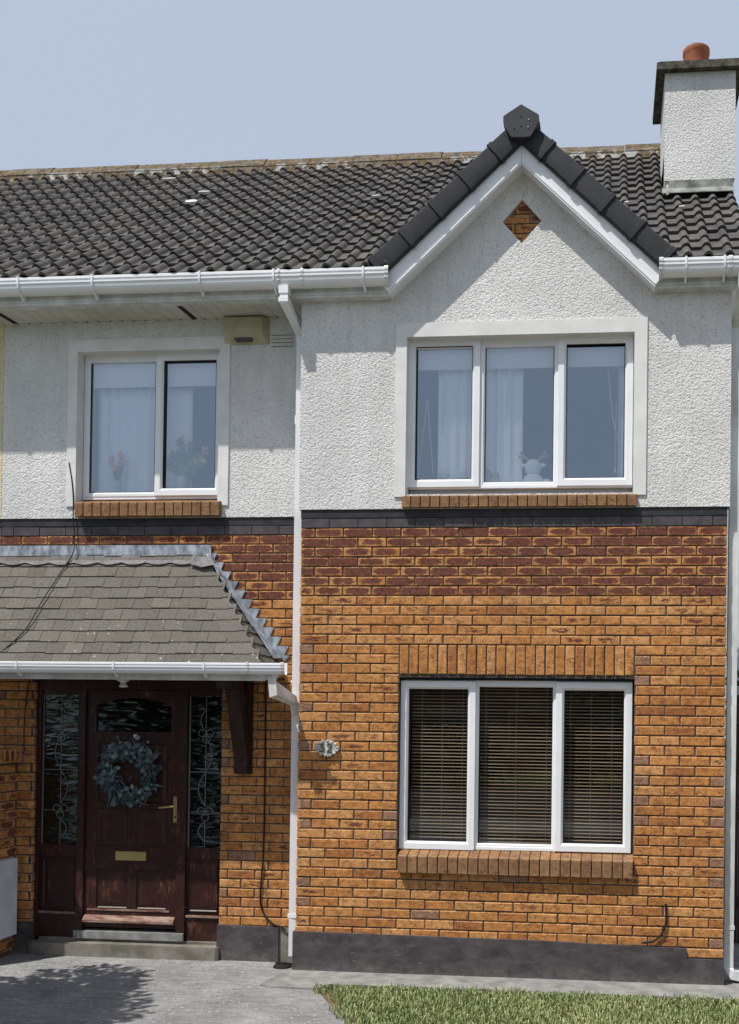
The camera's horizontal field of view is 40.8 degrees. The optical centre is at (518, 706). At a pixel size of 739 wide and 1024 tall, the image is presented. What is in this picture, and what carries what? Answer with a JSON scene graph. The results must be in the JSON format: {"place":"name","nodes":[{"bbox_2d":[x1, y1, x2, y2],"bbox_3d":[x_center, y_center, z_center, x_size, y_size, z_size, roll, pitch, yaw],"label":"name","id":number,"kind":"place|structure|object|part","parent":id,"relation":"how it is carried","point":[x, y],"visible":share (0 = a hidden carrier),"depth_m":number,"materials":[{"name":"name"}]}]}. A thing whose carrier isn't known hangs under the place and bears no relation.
{"place":"outdoors","nodes":[
{"label":"outdoors","id":0,"kind":"place"},
{"bbox_2d":[0,165,138,545],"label":"neighbour house","id":1,"kind":"structure","parent":0,"point":[35,204],"depth_m":9.47,"materials":[{"name":"tile"}]},
{"bbox_2d":[0,953,346,1023],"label":"driveway","id":2,"kind":"structure","parent":0,"point":[41,989],"depth_m":6.86,"materials":[{"name":"concrete"}]},
{"bbox_2d":[0,748,24,957],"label":"dividing wall","id":3,"kind":"structure","parent":2,"relation":"on","point":[11,759],"depth_m":7.88,"materials":[{"name":"brick"}]},
{"bbox_2d":[0,858,17,939],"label":"meter cabinet","id":4,"kind":"object","parent":3,"relation":"attached to","point":[8,894],"visible":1,"depth_m":7.80,"materials":[{"name":"plastic"}]},
{"bbox_3d":[-4.121,1.533,7.700,0.058,0.618,0.427,1,-1,5],"label":"cabinet door","id":5,"kind":"part","parent":4,"relation":"part of","materials":[{"name":"plastic"}]},
{"bbox_2d":[273,962,291,968],"bbox_3d":[-1.847,2.020,7.631,0.157,0.036,0.146,1,-1,5],"label":"drain cover","id":6,"kind":"object","parent":2,"relation":"on","point":[282,965],"visible":0.92,"depth_m":7.61,"materials":[{"name":"black metal"}]},
{"bbox_2d":[0,0,738,208],"label":"sky","id":7,"kind":"structure","parent":0,"point":[84,83],"materials":[{"name":"blue"}]},
{"bbox_2d":[260,970,738,1001],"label":"path","id":8,"kind":"structure","parent":0,"point":[298,979],"depth_m":7.16,"materials":[{"name":"concrete"}]},
{"bbox_2d":[313,981,738,1023],"bbox_3d":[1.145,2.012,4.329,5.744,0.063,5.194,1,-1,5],"label":"grass","id":9,"kind":"structure","parent":0,"point":[491,1013],"depth_m":6.59,"materials":[{"name":"green plant"}]},
{"bbox_2d":[722,867,738,985],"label":"side path","id":10,"kind":"structure","parent":0,"point":[728,981],"depth_m":7.87,"materials":[{"name":"concrete"}]},
{"bbox_2d":[724,669,738,783],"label":"side bush","id":11,"kind":"object","parent":10,"relation":"on","point":[725,728],"visible":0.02,"depth_m":12.24,"materials":[{"name":"green plant"}]},
{"bbox_2d":[734,695,738,943],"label":"side gate","id":12,"kind":"structure","parent":10,"relation":"on","point":[736,917],"depth_m":8.41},
{"bbox_2d":[723,291,738,857],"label":"white house","id":13,"kind":"structure","parent":0,"point":[733,296],"depth_m":13.99,"materials":[{"name":"paint"}]},
{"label":"ground","id":14,"kind":"structure","parent":0,"visible":0},
{"bbox_2d":[0,42,738,984],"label":"house","id":15,"kind":"structure","parent":14,"relation":"on","point":[322,550],"depth_m":7.52,"materials":[{"name":"brick"}]},
{"bbox_2d":[23,679,29,749],"bbox_3d":[-4.041,0.063,8.003,0.052,0.592,0.009,1,-1,5],"label":"cable","id":16,"kind":"object","parent":15,"relation":"attached to","point":[24,716],"visible":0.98,"depth_m":8.00,"materials":[{"name":"black plastic"}]},
{"bbox_2d":[2,462,74,650],"bbox_3d":[-3.804,-1.211,7.759,0.088,1.584,0.554,0,-1,37],"label":"cable","id":17,"kind":"object","parent":15,"relation":"on","point":[60,571],"visible":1,"depth_m":7.89,"materials":[{"name":"black plastic"}]},
{"bbox_2d":[108,451,125,491],"bbox_3d":[-3.344,-1.921,8.113,0.149,0.411,0.079,1,-1,5],"label":"flower vase","id":18,"kind":"object","parent":15,"relation":"on","point":[117,473],"visible":0.97,"depth_m":8.10,"materials":[{"name":"blue ceramic"}]},
{"bbox_2d":[82,690,178,928],"bbox_3d":[-3.178,0.841,7.981,0.788,1.945,0.112,1,-1,5],"label":"front door","id":19,"kind":"structure","parent":15,"relation":"in","point":[130,874],"depth_m":7.99,"materials":[{"name":"brown wood"}]},
{"bbox_2d":[90,734,163,808],"bbox_3d":[-3.176,0.528,7.926,0.625,0.640,0.138,1,-1,5],"label":"wreath","id":20,"kind":"object","parent":19,"relation":"attached to","point":[106,778],"visible":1,"depth_m":7.92,"materials":[{"name":"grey plant"}]},
{"bbox_2d":[97,388,192,491],"bbox_3d":[-3.147,-2.192,8.181,0.830,0.955,0.052,1,-1,5],"label":"curtain","id":21,"kind":"object","parent":15,"relation":"hanging from","point":[126,422],"visible":0.59,"depth_m":8.19,"materials":[{"name":"white fabric"}]},
{"bbox_2d":[66,336,230,517],"bbox_3d":[-3.017,-2.269,7.982,1.367,1.462,0.212,1,-1,5],"label":"window","id":22,"kind":"structure","parent":15,"relation":"in","point":[83,355],"depth_m":7.98,"materials":[{"name":"white plastic"}]},
{"bbox_2d":[94,363,215,388],"bbox_3d":[-3.000,-2.784,8.122,1.160,0.259,0.060,1,-1,5],"label":"roller blind","id":23,"kind":"object","parent":15,"relation":"attached to","point":[144,375],"visible":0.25,"depth_m":8.10,"materials":[{"name":"white fabric"}]},
{"bbox_2d":[166,435,208,487],"bbox_3d":[-2.785,-1.984,8.102,0.439,0.549,0.138,1,-1,5],"label":"flower vase","id":24,"kind":"object","parent":15,"relation":"on","point":[189,466],"visible":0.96,"depth_m":8.08,"materials":[{"name":"beige ceramic"}]},
{"bbox_2d":[224,316,269,344],"bbox_3d":[-2.197,-3.023,7.841,0.375,0.208,0.060,1,-1,5],"label":"alarm box","id":25,"kind":"object","parent":15,"relation":"attached to","point":[246,330],"visible":1,"depth_m":7.82,"materials":[{"name":"plastic"}]},
{"bbox_2d":[259,680,286,930],"bbox_3d":[-1.955,0.789,7.800,0.233,1.996,0.020,1,-1,10],"label":"cable","id":26,"kind":"object","parent":15,"relation":"attached to","point":[265,916],"visible":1,"depth_m":7.81,"materials":[{"name":"black plastic"}]},
{"bbox_2d":[271,334,293,347],"bbox_3d":[-1.904,-2.944,7.843,0.190,0.110,0.004,1,-1,5],"label":"air vent","id":27,"kind":"object","parent":15,"relation":"attached to","point":[282,340],"visible":1,"depth_m":7.84,"materials":[{"name":"white plastic"}]},
{"bbox_2d":[314,739,339,756],"bbox_3d":[-1.480,0.320,7.501,0.195,0.133,0.032,1,-1,5],"label":"number plaque","id":28,"kind":"object","parent":15,"relation":"attached to","point":[327,748],"visible":1,"depth_m":7.49,"materials":[{"name":"stone"}]},
{"bbox_2d":[419,400,433,475],"bbox_3d":[-0.719,-2.098,7.612,0.114,0.600,0.005,1,-1,5],"label":"blind cord","id":29,"kind":"object","parent":15,"relation":"attached to","point":[423,433],"visible":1,"depth_m":7.61,"materials":[{"name":"white fabric"}]},
{"bbox_2d":[411,690,466,839],"bbox_3d":[-0.596,0.456,7.600,0.480,1.273,0.032,1,-1,5],"label":"venetian blind","id":30,"kind":"object","parent":15,"relation":"attached to","point":[421,775],"visible":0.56,"depth_m":7.60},
{"bbox_2d":[440,466,467,478],"bbox_3d":[-0.510,-1.782,7.607,0.219,0.190,0.057,1,-1,5],"label":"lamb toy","id":31,"kind":"object","parent":15,"relation":"on","point":[444,472],"visible":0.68,"depth_m":7.59,"materials":[{"name":"white fabric"}]},
{"bbox_2d":[438,369,522,481],"bbox_3d":[-0.303,-2.205,7.649,0.670,1.035,0.048,1,-1,5],"label":"curtain","id":32,"kind":"object","parent":15,"relation":"hanging from","point":[504,421],"visible":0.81,"depth_m":7.65,"materials":[{"name":"white fabric"}]},
{"bbox_2d":[485,467,490,482],"bbox_3d":[-0.272,-1.776,7.593,0.114,0.195,0.071,1,-1,5],"label":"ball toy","id":33,"kind":"object","parent":15,"relation":"in","point":[487,476],"visible":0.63,"depth_m":7.56,"materials":[{"name":"white"}]},
{"bbox_2d":[489,471,500,481],"bbox_3d":[-0.208,-1.757,7.580,0.142,0.143,0.050,1,-1,5],"label":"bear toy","id":34,"kind":"object","parent":15,"relation":"on","point":[495,476],"visible":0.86,"depth_m":7.56,"materials":[{"name":"white fabric"}]},
{"bbox_2d":[479,687,551,843],"bbox_3d":[-0.021,0.462,7.548,0.635,1.273,0.032,1,-1,5],"label":"venetian blind","id":35,"kind":"object","parent":15,"relation":"attached to","point":[515,787],"visible":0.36,"depth_m":7.54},
{"bbox_2d":[398,680,632,878],"bbox_3d":[-0.029,0.537,7.425,1.792,1.473,0.192,1,-1,5],"label":"window","id":36,"kind":"structure","parent":15,"relation":"in","point":[470,856],"depth_m":7.41,"materials":[{"name":"white plastic"}]},
{"bbox_2d":[394,317,647,507],"bbox_3d":[0.010,-2.220,7.457,1.917,1.422,0.192,1,-1,5],"label":"window","id":37,"kind":"structure","parent":15,"relation":"in","point":[478,337],"depth_m":7.44,"materials":[{"name":"white plastic"}]},
{"bbox_2d":[418,347,624,370],"bbox_3d":[0.029,-2.730,7.592,1.690,0.209,0.060,1,-1,5],"label":"roller blind","id":38,"kind":"object","parent":15,"relation":"attached to","point":[524,359],"visible":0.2,"depth_m":7.57,"materials":[{"name":"white fabric"}]},
{"bbox_2d":[518,451,551,481],"bbox_3d":[0.121,-1.827,7.551,0.277,0.307,0.071,1,-1,5],"label":"deer toy","id":39,"kind":"object","parent":15,"relation":"on","point":[533,468],"visible":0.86,"depth_m":7.53,"materials":[{"name":"white ceramic"}]},
{"bbox_2d":[564,692,622,841],"bbox_3d":[0.554,0.468,7.496,0.480,1.273,0.032,1,-1,5],"label":"venetian blind","id":40,"kind":"object","parent":15,"relation":"attached to","point":[590,779],"visible":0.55,"depth_m":7.49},
{"bbox_2d":[608,369,622,472],"bbox_3d":[0.751,-2.192,7.481,0.145,0.800,0.016,1,-1,5],"label":"blind cord","id":41,"kind":"object","parent":15,"relation":"attached to","point":[613,422],"visible":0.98,"depth_m":7.48,"materials":[{"name":"white fabric"}]},
{"bbox_2d":[617,366,633,489],"bbox_3d":[0.827,-2.193,7.539,0.120,1.035,0.030,1,-1,5],"label":"curtain","id":42,"kind":"object","parent":15,"relation":"hanging from","point":[620,417],"visible":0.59,"depth_m":7.54,"materials":[{"name":"white fabric"}]},
{"bbox_2d":[642,904,666,943],"bbox_3d":[1.013,1.620,7.261,0.184,0.303,0.016,1,-1,3],"label":"cable","id":43,"kind":"object","parent":15,"relation":"attached to","point":[658,937],"visible":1,"depth_m":7.25,"materials":[{"name":"black plastic"}]}
]}

